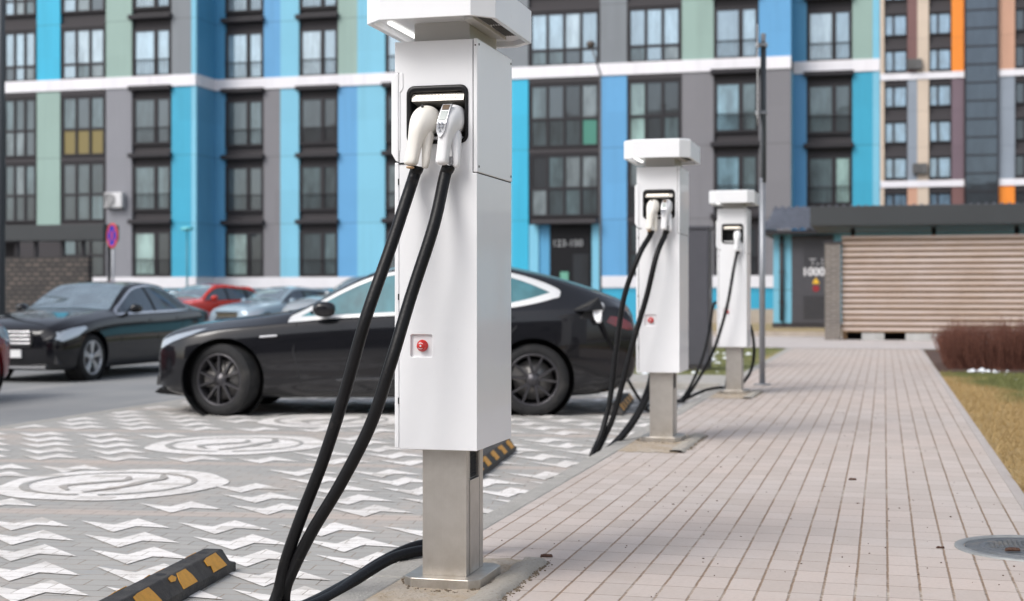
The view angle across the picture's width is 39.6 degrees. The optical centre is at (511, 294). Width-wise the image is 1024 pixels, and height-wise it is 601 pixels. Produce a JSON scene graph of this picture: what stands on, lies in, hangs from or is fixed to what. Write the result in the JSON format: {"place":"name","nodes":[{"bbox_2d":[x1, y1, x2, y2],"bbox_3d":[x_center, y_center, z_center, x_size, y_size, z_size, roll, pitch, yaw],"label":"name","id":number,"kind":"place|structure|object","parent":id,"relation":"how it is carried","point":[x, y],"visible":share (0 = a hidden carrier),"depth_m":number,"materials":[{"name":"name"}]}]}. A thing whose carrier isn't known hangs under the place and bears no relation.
{"place":"outdoors","nodes":[
{"label":"outdoors","id":0,"kind":"place"},
{"bbox_2d":[0,388,704,600],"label":"parking bays","id":1,"kind":"object","parent":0,"point":[92,581],"depth_m":7.99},
{"bbox_2d":[99,548,235,600],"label":"wheel stop","id":2,"kind":"object","parent":1,"relation":"on","point":[186,577],"visible":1,"depth_m":5.30,"materials":[{"name":"rubber"}]},
{"bbox_2d":[0,390,707,600],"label":"painted markings","id":3,"kind":"object","parent":1,"relation":"on","point":[205,480],"visible":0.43,"depth_m":8.37,"materials":[{"name":"white paint"}]},
{"bbox_2d":[19,399,394,494],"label":"painted emblem lines","id":4,"kind":"object","parent":3,"relation":"on","point":[24,486],"visible":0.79,"depth_m":8.86,"materials":[{"name":"white paint"}]},
{"bbox_2d":[155,267,635,415],"bbox_3d":[-1.110,0.434,14.070,4.551,1.487,2.104,0,0,0],"label":"electric car","id":5,"kind":"object","parent":1,"relation":"on","point":[561,352],"visible":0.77,"depth_m":13.19,"materials":[{"name":"black paint"}]},
{"bbox_2d":[483,438,515,475],"bbox_3d":[-0.169,1.081,9.425,0.163,0.099,1.700,0,0,8],"label":"wheel stop","id":6,"kind":"object","parent":1,"relation":"on","point":[495,455],"visible":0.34,"depth_m":9.50,"materials":[{"name":"rubber"}]},
{"bbox_2d":[609,393,633,415],"bbox_3d":[1.079,1.081,14.091,0.163,0.099,1.700,0,0,8],"label":"wheel stop","id":7,"kind":"object","parent":1,"relation":"on","point":[627,401],"visible":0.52,"depth_m":13.77,"materials":[{"name":"rubber"}]},
{"bbox_2d":[0,324,936,425],"bbox_3d":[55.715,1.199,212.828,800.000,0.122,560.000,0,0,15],"label":"road","id":8,"kind":"structure","parent":0,"point":[30,395],"depth_m":17.34,"materials":[{"name":"grey asphalt"}]},
{"bbox_2d":[0,0,5,314],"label":"lamp post","id":9,"kind":"object","parent":8,"relation":"on","point":[2,162],"visible":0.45,"depth_m":23.95,"materials":[{"name":"grey metal"}]},
{"bbox_2d":[0,325,9,389],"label":"parked car","id":10,"kind":"object","parent":8,"relation":"on","point":[4,351],"visible":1,"depth_m":16.44,"materials":[{"name":"red paint"}]},
{"bbox_2d":[5,224,118,312],"bbox_3d":[-13.491,-0.350,40.409,4.692,3.200,0.850,0,0,15],"label":"brick enclosure","id":11,"kind":"object","parent":8,"relation":"on","point":[29,281],"visible":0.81,"depth_m":40.02,"materials":[{"name":"grey"}]},
{"bbox_2d":[0,399,185,428],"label":"bay edging","id":12,"kind":"object","parent":8,"relation":"on","point":[59,418],"depth_m":13.35,"materials":[{"name":"concrete"}]},
{"bbox_2d":[0,281,209,380],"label":"parked car","id":13,"kind":"object","parent":8,"relation":"on","point":[82,331],"visible":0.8,"depth_m":21.27,"materials":[{"name":"black metal"}]},
{"bbox_2d":[106,223,117,280],"bbox_3d":[-9.267,-0.207,33.038,0.072,2.915,0.580,0,0,-40],"label":"road sign","id":14,"kind":"object","parent":8,"relation":"on","point":[112,235],"visible":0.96,"depth_m":33.03,"materials":[{"name":"purple"}]},
{"bbox_2d":[180,226,193,285],"bbox_3d":[-13.918,-0.834,60.910,0.600,4.168,0.600,0,0,15],"label":"garden lamp","id":15,"kind":"object","parent":8,"relation":"on","point":[186,229],"visible":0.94,"depth_m":60.88,"materials":[{"name":"teal"}]},
{"bbox_2d":[173,284,255,316],"bbox_3d":[-9.594,0.444,44.000,2.128,1.547,4.300,0,0,33],"label":"parked car","id":16,"kind":"object","parent":8,"relation":"on","point":[208,298],"visible":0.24,"depth_m":43.58,"materials":[{"name":"red paint"}]},
{"bbox_2d":[209,286,328,320],"bbox_3d":[-7.138,0.524,43.487,2.128,1.547,4.530,0,0,33],"label":"parked car","id":17,"kind":"object","parent":8,"relation":"on","point":[269,300],"visible":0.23,"depth_m":42.37,"materials":[{"name":"blue paint"}]},
{"bbox_2d":[282,275,366,311],"bbox_3d":[-3.693,0.344,36.500,2.128,1.707,4.500,0,0,43],"label":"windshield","id":18,"kind":"object","parent":8,"relation":"on","point":[300,303],"visible":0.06,"depth_m":35.31,"materials":[{"name":"clear glass"}]},
{"bbox_2d":[5,0,879,323],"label":"apartment building","id":19,"kind":"structure","parent":8,"relation":"on","point":[249,140],"depth_m":62.28,"materials":[{"name":"blue"}]},
{"bbox_2d":[5,163,36,222],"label":"window","id":20,"kind":"structure","parent":19,"relation":"in","point":[20,178],"depth_m":64.50,"materials":[{"name":"grey glass"}]},
{"bbox_2d":[5,97,36,157],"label":"window","id":21,"kind":"structure","parent":19,"relation":"in","point":[20,113],"depth_m":64.50,"materials":[{"name":"grey glass"}]},
{"bbox_2d":[5,30,36,81],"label":"window","id":22,"kind":"structure","parent":19,"relation":"in","point":[20,46],"depth_m":64.50,"materials":[{"name":"grey"}]},
{"bbox_2d":[5,0,36,16],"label":"window","id":23,"kind":"structure","parent":19,"relation":"in","point":[13,8],"depth_m":64.50,"materials":[{"name":"grey"}]},
{"bbox_2d":[61,161,105,221],"bbox_3d":[-19.186,-4.610,63.695,2.219,2.680,0.100,0,0,15],"label":"window","id":24,"kind":"structure","parent":19,"relation":"in","point":[83,184],"depth_m":63.70,"materials":[{"name":"grey glass"}]},
{"bbox_2d":[61,94,105,156],"bbox_3d":[-19.186,-7.560,63.695,2.219,2.720,0.100,0,0,15],"label":"window","id":25,"kind":"structure","parent":19,"relation":"in","point":[83,117],"depth_m":63.69,"materials":[{"name":"grey glass"}]},
{"bbox_2d":[61,26,105,79],"bbox_3d":[-19.186,-10.785,63.695,2.219,2.330,0.100,0,0,15],"label":"window","id":26,"kind":"structure","parent":19,"relation":"in","point":[83,50],"depth_m":63.69,"materials":[{"name":"grey"}]},
{"bbox_2d":[61,0,105,13],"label":"window","id":27,"kind":"structure","parent":19,"relation":"in","point":[67,6],"depth_m":63.70,"materials":[{"name":"grey"}]},
{"bbox_2d":[66,241,105,276],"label":"window","id":28,"kind":"structure","parent":19,"relation":"in","point":[95,249],"depth_m":63.55,"materials":[{"name":"grey glass"}]},
{"bbox_2d":[103,192,124,209],"bbox_3d":[-17.636,-4.144,63.036,0.928,0.740,0.370,0,0,15],"label":"air conditioner","id":29,"kind":"object","parent":19,"relation":"attached to","point":[114,199],"visible":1,"depth_m":62.87,"materials":[{"name":"grey"}]},
{"bbox_2d":[132,231,171,276],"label":"window","id":30,"kind":"structure","parent":19,"relation":"in","point":[152,250],"depth_m":62.82,"materials":[{"name":"grey glass"}]},
{"bbox_2d":[132,164,171,211],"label":"window","id":31,"kind":"structure","parent":19,"relation":"in","point":[152,184],"depth_m":62.82,"materials":[{"name":"grey glass"}]},
{"bbox_2d":[132,97,171,145],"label":"window","id":32,"kind":"structure","parent":19,"relation":"in","point":[152,116],"depth_m":62.82,"materials":[{"name":"grey glass"}]},
{"bbox_2d":[132,28,171,75],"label":"window","id":33,"kind":"structure","parent":19,"relation":"in","point":[152,48],"depth_m":62.82,"materials":[{"name":"grey"}]},
{"bbox_2d":[133,0,171,9],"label":"window","id":34,"kind":"structure","parent":19,"relation":"in","point":[137,4],"depth_m":62.81,"materials":[{"name":"grey"}]},
{"bbox_2d":[224,232,263,276],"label":"window","id":35,"kind":"structure","parent":19,"relation":"in","point":[244,251],"depth_m":63.67,"materials":[{"name":"grey glass"}]},
{"bbox_2d":[224,166,263,212],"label":"window","id":36,"kind":"structure","parent":19,"relation":"in","point":[244,185],"depth_m":63.67,"materials":[{"name":"grey glass"}]},
{"bbox_2d":[224,99,263,146],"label":"window","id":37,"kind":"structure","parent":19,"relation":"in","point":[244,119],"depth_m":63.67,"materials":[{"name":"grey glass"}]},
{"bbox_2d":[224,31,263,78],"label":"window","id":38,"kind":"structure","parent":19,"relation":"in","point":[244,51],"depth_m":63.67,"materials":[{"name":"grey"}]},
{"bbox_2d":[225,0,263,13],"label":"window","id":39,"kind":"structure","parent":19,"relation":"in","point":[231,6],"depth_m":63.67,"materials":[{"name":"grey"}]},
{"bbox_2d":[299,231,337,276],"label":"window","id":40,"kind":"structure","parent":19,"relation":"in","point":[318,250],"depth_m":62.76,"materials":[{"name":"grey glass"}]},
{"bbox_2d":[299,164,337,210],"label":"window","id":41,"kind":"structure","parent":19,"relation":"in","point":[318,184],"depth_m":62.76,"materials":[{"name":"grey glass"}]},
{"bbox_2d":[299,97,337,144],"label":"window","id":42,"kind":"structure","parent":19,"relation":"in","point":[318,116],"depth_m":62.76,"materials":[{"name":"grey glass"}]},
{"bbox_2d":[299,28,337,75],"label":"window","id":43,"kind":"structure","parent":19,"relation":"in","point":[318,48],"depth_m":62.76,"materials":[{"name":"grey"}]},
{"bbox_2d":[299,0,337,9],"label":"window","id":44,"kind":"structure","parent":19,"relation":"in","point":[303,4],"depth_m":62.76,"materials":[{"name":"grey"}]},
{"bbox_2d":[385,95,390,142],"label":"window","id":45,"kind":"structure","parent":19,"relation":"in","point":[388,97],"depth_m":61.93,"materials":[{"name":"grey glass"}]},
{"bbox_2d":[385,163,394,209],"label":"window","id":46,"kind":"structure","parent":19,"relation":"in","point":[390,167],"depth_m":61.91,"materials":[{"name":"grey glass"}]},
{"bbox_2d":[385,35,399,72],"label":"window","id":47,"kind":"structure","parent":19,"relation":"in","point":[390,42],"depth_m":61.91,"materials":[{"name":"grey"}]},
{"bbox_2d":[529,152,598,216],"bbox_3d":[2.211,-4.610,59.955,3.039,2.680,0.100,0,0,15],"label":"window","id":48,"kind":"structure","parent":19,"relation":"in","point":[561,184],"depth_m":59.92,"materials":[{"name":"grey glass"}]},
{"bbox_2d":[529,81,599,147],"bbox_3d":[2.211,-7.560,59.955,3.039,2.720,0.100,0,0,15],"label":"window","id":49,"kind":"structure","parent":19,"relation":"in","point":[562,115],"depth_m":59.92,"materials":[{"name":"grey glass"}]},
{"bbox_2d":[529,9,599,66],"bbox_3d":[2.211,-10.785,59.955,3.039,2.330,0.100,0,0,15],"label":"window","id":50,"kind":"structure","parent":19,"relation":"in","point":[557,37],"depth_m":59.92,"materials":[{"name":"grey"}]},
{"bbox_2d":[550,225,591,287],"bbox_3d":[2.481,-0.775,59.925,1.773,4.250,0.110,0,0,15],"label":"entrance door","id":51,"kind":"structure","parent":19,"relation":"in","point":[570,246],"depth_m":59.86,"materials":[{"name":"black"}]},
{"bbox_2d":[627,222,637,275],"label":"window","id":52,"kind":"structure","parent":19,"relation":"in","point":[631,252],"depth_m":59.21,"materials":[{"name":"grey glass"}]},
{"bbox_2d":[627,161,643,215],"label":"window","id":53,"kind":"structure","parent":19,"relation":"in","point":[632,169],"depth_m":59.21,"materials":[{"name":"grey glass"}]},
{"bbox_2d":[627,78,681,139],"bbox_3d":[5.910,-7.560,58.986,2.250,2.720,0.100,0,0,15],"label":"window","id":54,"kind":"structure","parent":19,"relation":"in","point":[654,115],"depth_m":58.97,"materials":[{"name":"grey glass"}]},
{"bbox_2d":[627,5,681,61],"bbox_3d":[5.910,-10.785,58.986,2.250,2.330,0.100,0,0,15],"label":"window","id":55,"kind":"structure","parent":19,"relation":"in","point":[654,45],"depth_m":58.97,"materials":[{"name":"grey"}]},
{"bbox_2d":[714,226,758,274],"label":"window","id":56,"kind":"structure","parent":19,"relation":"in","point":[754,229],"depth_m":57.96,"materials":[{"name":"grey glass"}]},
{"bbox_2d":[714,154,758,193],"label":"window","id":57,"kind":"structure","parent":19,"relation":"in","point":[731,171],"depth_m":58.13,"materials":[{"name":"grey"}]},
{"bbox_2d":[714,81,758,133],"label":"window","id":58,"kind":"structure","parent":19,"relation":"in","point":[735,103],"depth_m":58.13,"materials":[{"name":"grey"}]},
{"bbox_2d":[714,6,758,58],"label":"window","id":59,"kind":"structure","parent":19,"relation":"in","point":[735,28],"depth_m":58.13,"materials":[{"name":"grey"}]},
{"bbox_2d":[807,155,851,205],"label":"window","id":60,"kind":"structure","parent":19,"relation":"in","point":[829,178],"depth_m":58.76,"materials":[{"name":"grey glass"}]},
{"bbox_2d":[807,83,851,134],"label":"window","id":61,"kind":"structure","parent":19,"relation":"in","point":[829,106],"depth_m":58.76,"materials":[{"name":"grey glass"}]},
{"bbox_2d":[807,9,851,60],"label":"window","id":62,"kind":"structure","parent":19,"relation":"in","point":[829,32],"depth_m":58.76,"materials":[{"name":"grey"}]},
{"bbox_2d":[330,348,791,600],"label":"kerb","id":63,"kind":"structure","parent":8,"relation":"on","point":[378,582],"depth_m":7.22,"materials":[{"name":"concrete"}]},
{"bbox_2d":[586,41,601,291],"bbox_3d":[2.934,-4.022,50.917,0.577,10.145,0.340,0,0,15],"label":"street lamp","id":64,"kind":"object","parent":8,"relation":"on","point":[590,44],"visible":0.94,"depth_m":50.83,"materials":[{"name":"grey metal"}]},
{"bbox_2d":[618,374,725,389],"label":"kerb end","id":65,"kind":"structure","parent":8,"relation":"on","point":[638,381],"depth_m":17.14,"materials":[{"name":"concrete"}]},
{"bbox_2d":[712,309,842,336],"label":"verge kerb","id":66,"kind":"structure","parent":8,"relation":"on","point":[768,316],"depth_m":35.91,"materials":[{"name":"grey concrete"}]},
{"bbox_2d":[765,202,1023,327],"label":"transformer kiosk","id":67,"kind":"object","parent":8,"relation":"on","point":[798,278],"visible":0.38,"depth_m":42.16,"materials":[{"name":"grey metal"}]},
{"bbox_2d":[792,235,833,322],"bbox_3d":[9.114,-0.450,42.018,1.677,2.600,0.082,0,0,15],"label":"door","id":68,"kind":"structure","parent":67,"relation":"in","point":[808,251],"depth_m":42.09,"materials":[{"name":"grey metal"}]},
{"bbox_2d":[880,0,1023,204],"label":"tower block","id":69,"kind":"structure","parent":8,"relation":"on","point":[952,113],"depth_m":116.65,"materials":[{"name":"grey"}]},
{"bbox_2d":[885,193,906,204],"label":"window","id":70,"kind":"structure","parent":69,"relation":"in","point":[899,198],"depth_m":118.09,"materials":[{"name":"blue glass"}]},
{"bbox_2d":[885,158,906,178],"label":"window","id":71,"kind":"structure","parent":69,"relation":"in","point":[895,168],"depth_m":118.09,"materials":[{"name":"blue glass"}]},
{"bbox_2d":[885,122,906,143],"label":"window","id":72,"kind":"structure","parent":69,"relation":"in","point":[895,132],"depth_m":118.09,"materials":[{"name":"blue glass"}]},
{"bbox_2d":[885,86,906,107],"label":"window","id":73,"kind":"structure","parent":69,"relation":"in","point":[895,96],"depth_m":118.09,"materials":[{"name":"blue"}]},
{"bbox_2d":[885,50,906,71],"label":"window","id":74,"kind":"structure","parent":69,"relation":"in","point":[895,61],"depth_m":118.09,"materials":[{"name":"blue"}]},
{"bbox_2d":[885,14,906,36],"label":"window","id":75,"kind":"structure","parent":69,"relation":"in","point":[895,25],"depth_m":118.09,"materials":[{"name":"blue"}]},
{"bbox_2d":[907,58,921,70],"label":"air conditioner","id":76,"kind":"object","parent":69,"relation":"attached to","point":[914,64],"visible":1,"depth_m":116.93,"materials":[{"name":"grey metal"}]},
{"bbox_2d":[912,163,926,174],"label":"air conditioner","id":77,"kind":"object","parent":69,"relation":"attached to","point":[919,168],"visible":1,"depth_m":116.83,"materials":[{"name":"grey metal"}]},
{"bbox_2d":[929,193,950,204],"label":"window","id":78,"kind":"structure","parent":69,"relation":"in","point":[939,198],"depth_m":117.23,"materials":[{"name":"blue glass"}]},
{"bbox_2d":[929,157,950,177],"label":"window","id":79,"kind":"structure","parent":69,"relation":"in","point":[939,167],"depth_m":117.23,"materials":[{"name":"blue glass"}]},
{"bbox_2d":[929,120,950,141],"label":"window","id":80,"kind":"structure","parent":69,"relation":"in","point":[939,131],"depth_m":117.23,"materials":[{"name":"blue glass"}]},
{"bbox_2d":[929,84,950,106],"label":"window","id":81,"kind":"structure","parent":69,"relation":"in","point":[939,95],"depth_m":117.23,"materials":[{"name":"blue"}]},
{"bbox_2d":[929,48,950,70],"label":"window","id":82,"kind":"structure","parent":69,"relation":"in","point":[939,59],"depth_m":117.23,"materials":[{"name":"blue"}]},
{"bbox_2d":[929,12,950,34],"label":"window","id":83,"kind":"structure","parent":69,"relation":"in","point":[939,23],"depth_m":117.23,"materials":[{"name":"blue"}]},
{"bbox_2d":[1015,155,1023,176],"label":"window","id":84,"kind":"structure","parent":69,"relation":"in","point":[1019,159],"depth_m":115.66,"materials":[{"name":"grey"}]},
{"bbox_2d":[1015,118,1023,139],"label":"window","id":85,"kind":"structure","parent":69,"relation":"in","point":[1019,122],"depth_m":115.66,"materials":[{"name":"grey"}]},
{"bbox_2d":[1015,82,1023,103],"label":"window","id":86,"kind":"structure","parent":69,"relation":"in","point":[1019,86],"depth_m":115.66,"materials":[{"name":"grey"}]},
{"bbox_2d":[1015,45,1023,66],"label":"window","id":87,"kind":"structure","parent":69,"relation":"in","point":[1019,50],"depth_m":115.66,"materials":[{"name":"grey"}]},
{"bbox_2d":[1015,9,1023,30],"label":"window","id":88,"kind":"structure","parent":69,"relation":"in","point":[1019,13],"depth_m":115.66,"materials":[{"name":"grey"}]},
{"bbox_2d":[920,350,1023,510],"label":"path edging","id":89,"kind":"object","parent":8,"relation":"on","point":[1013,487],"visible":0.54,"depth_m":9.77,"materials":[{"name":"concrete"}]},
{"bbox_2d":[633,347,783,374],"bbox_3d":[1.561,1.206,23.834,5.349,0.288,9.696,0,0,15],"label":"lawn strip","id":90,"kind":"object","parent":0,"point":[772,352],"depth_m":22.51,"materials":[{"name":"green plant"}]},
{"bbox_2d":[685,225,713,370],"bbox_3d":[2.624,0.052,20.024,0.390,2.020,0.540,0,0,15],"label":"utility cabinet","id":91,"kind":"object","parent":90,"relation":"on","point":[699,273],"visible":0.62,"depth_m":19.78,"materials":[{"name":"grey metal"}]},
{"bbox_2d":[483,348,1023,600],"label":"footpath","id":92,"kind":"structure","parent":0,"point":[754,487],"depth_m":7.04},
{"bbox_2d":[364,557,552,600],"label":"concrete pad","id":93,"kind":"object","parent":92,"relation":"on","point":[514,574],"visible":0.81,"depth_m":5.00,"materials":[{"name":"grey concrete"}]},
{"bbox_2d":[269,0,530,600],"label":"charging station","id":94,"kind":"object","parent":93,"relation":"on","point":[447,362],"visible":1,"depth_m":5.03,"materials":[{"name":"metal"}]},
{"bbox_2d":[395,163,398,447],"bbox_3d":[-0.351,0.039,5.291,0.021,1.018,0.466,0,0,15],"label":"service door","id":95,"kind":"structure","parent":94,"relation":"in","point":[396,164],"depth_m":5.07,"materials":[{"name":"white metal"}]},
{"bbox_2d":[618,433,707,452],"bbox_3d":[1.091,1.039,10.025,0.487,0.022,1.270,0,0,15],"label":"concrete pad","id":96,"kind":"object","parent":92,"relation":"on","point":[689,442],"visible":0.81,"depth_m":9.76,"materials":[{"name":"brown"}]},
{"bbox_2d":[589,138,699,456],"bbox_3d":[0.967,0.028,10.119,0.656,2.217,1.006,0,0,15],"label":"charging station","id":97,"kind":"object","parent":96,"relation":"on","point":[659,338],"visible":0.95,"depth_m":10.01,"materials":[{"name":"metal"}]},
{"bbox_2d":[636,228,638,371],"bbox_3d":[0.946,0.039,10.272,0.021,1.018,0.466,0,0,15],"label":"service door","id":98,"kind":"structure","parent":97,"relation":"in","point":[637,229],"depth_m":10.05,"materials":[{"name":"white metal"}]},
{"bbox_2d":[708,389,763,398],"bbox_3d":[2.364,1.039,14.882,0.489,0.022,1.270,0,0,15],"label":"concrete pad","id":99,"kind":"object","parent":92,"relation":"on","point":[753,393],"visible":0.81,"depth_m":14.61,"materials":[{"name":"brown"}]},
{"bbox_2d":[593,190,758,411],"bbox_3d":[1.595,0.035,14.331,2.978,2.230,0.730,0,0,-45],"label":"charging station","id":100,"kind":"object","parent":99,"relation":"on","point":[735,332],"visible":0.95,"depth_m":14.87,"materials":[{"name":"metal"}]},
{"bbox_2d":[717,250,718,346],"bbox_3d":[2.217,0.039,15.129,0.021,1.018,0.466,0,0,15],"label":"service door","id":101,"kind":"structure","parent":100,"relation":"in","point":[717,250],"depth_m":14.91,"materials":[{"name":"white metal"}]},
{"bbox_2d":[491,399,1014,596],"bbox_3d":[2.071,1.048,10.073,2.327,0.004,12.125,0,0,15],"label":"grit","id":102,"kind":"object","parent":92,"relation":"on","point":[790,518],"visible":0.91,"depth_m":6.88,"materials":[{"name":"brown"}]},
{"bbox_2d":[754,24,770,384],"bbox_3d":[2.902,-1.012,16.490,0.200,4.124,0.698,0,0,15],"label":"sign post","id":103,"kind":"object","parent":92,"relation":"on","point":[762,45],"visible":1,"depth_m":16.46,"materials":[{"name":"grey metal"}]},
{"bbox_2d":[954,535,1023,561],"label":"manhole cover","id":104,"kind":"object","parent":92,"relation":"on","point":[992,546],"visible":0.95,"depth_m":5.89,"materials":[{"name":"metal"}]},
{"bbox_2d":[712,323,841,331],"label":"lawn verge","id":105,"kind":"structure","parent":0,"point":[755,326],"depth_m":40.13,"materials":[{"name":"grey concrete"}]},
{"bbox_2d":[712,336,938,348],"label":"cross path","id":106,"kind":"structure","parent":0,"point":[793,342],"depth_m":30.30,"materials":[{"name":"concrete"}]},
{"bbox_2d":[823,241,841,339],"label":"brick pier","id":107,"kind":"structure","parent":106,"relation":"on","point":[832,290],"depth_m":32.65,"materials":[{"name":"grey"}]},
{"bbox_2d":[810,203,1023,235],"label":"bin store canopy","id":108,"kind":"object","parent":107,"relation":"on","point":[932,219],"visible":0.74,"depth_m":32.12,"materials":[{"name":"grey metal"}]},
{"bbox_2d":[842,234,1023,340],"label":"slat fence","id":109,"kind":"object","parent":106,"relation":"on","point":[914,287],"visible":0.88,"depth_m":32.24,"materials":[{"name":"brown"}]},
{"bbox_2d":[924,351,1023,492],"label":"lawn","id":110,"kind":"structure","parent":0,"point":[1000,456],"depth_m":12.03,"materials":[{"name":"brown plant"}]},
{"bbox_2d":[924,350,1023,372],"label":"mulch bed","id":111,"kind":"object","parent":110,"relation":"on","point":[934,357],"visible":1,"depth_m":20.35,"materials":[{"name":"brown soil"}]},
{"bbox_2d":[930,313,1023,369],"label":"hedge","id":112,"kind":"object","parent":111,"relation":"on","point":[1000,348],"visible":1,"depth_m":19.91,"materials":[{"name":"brown plant"}]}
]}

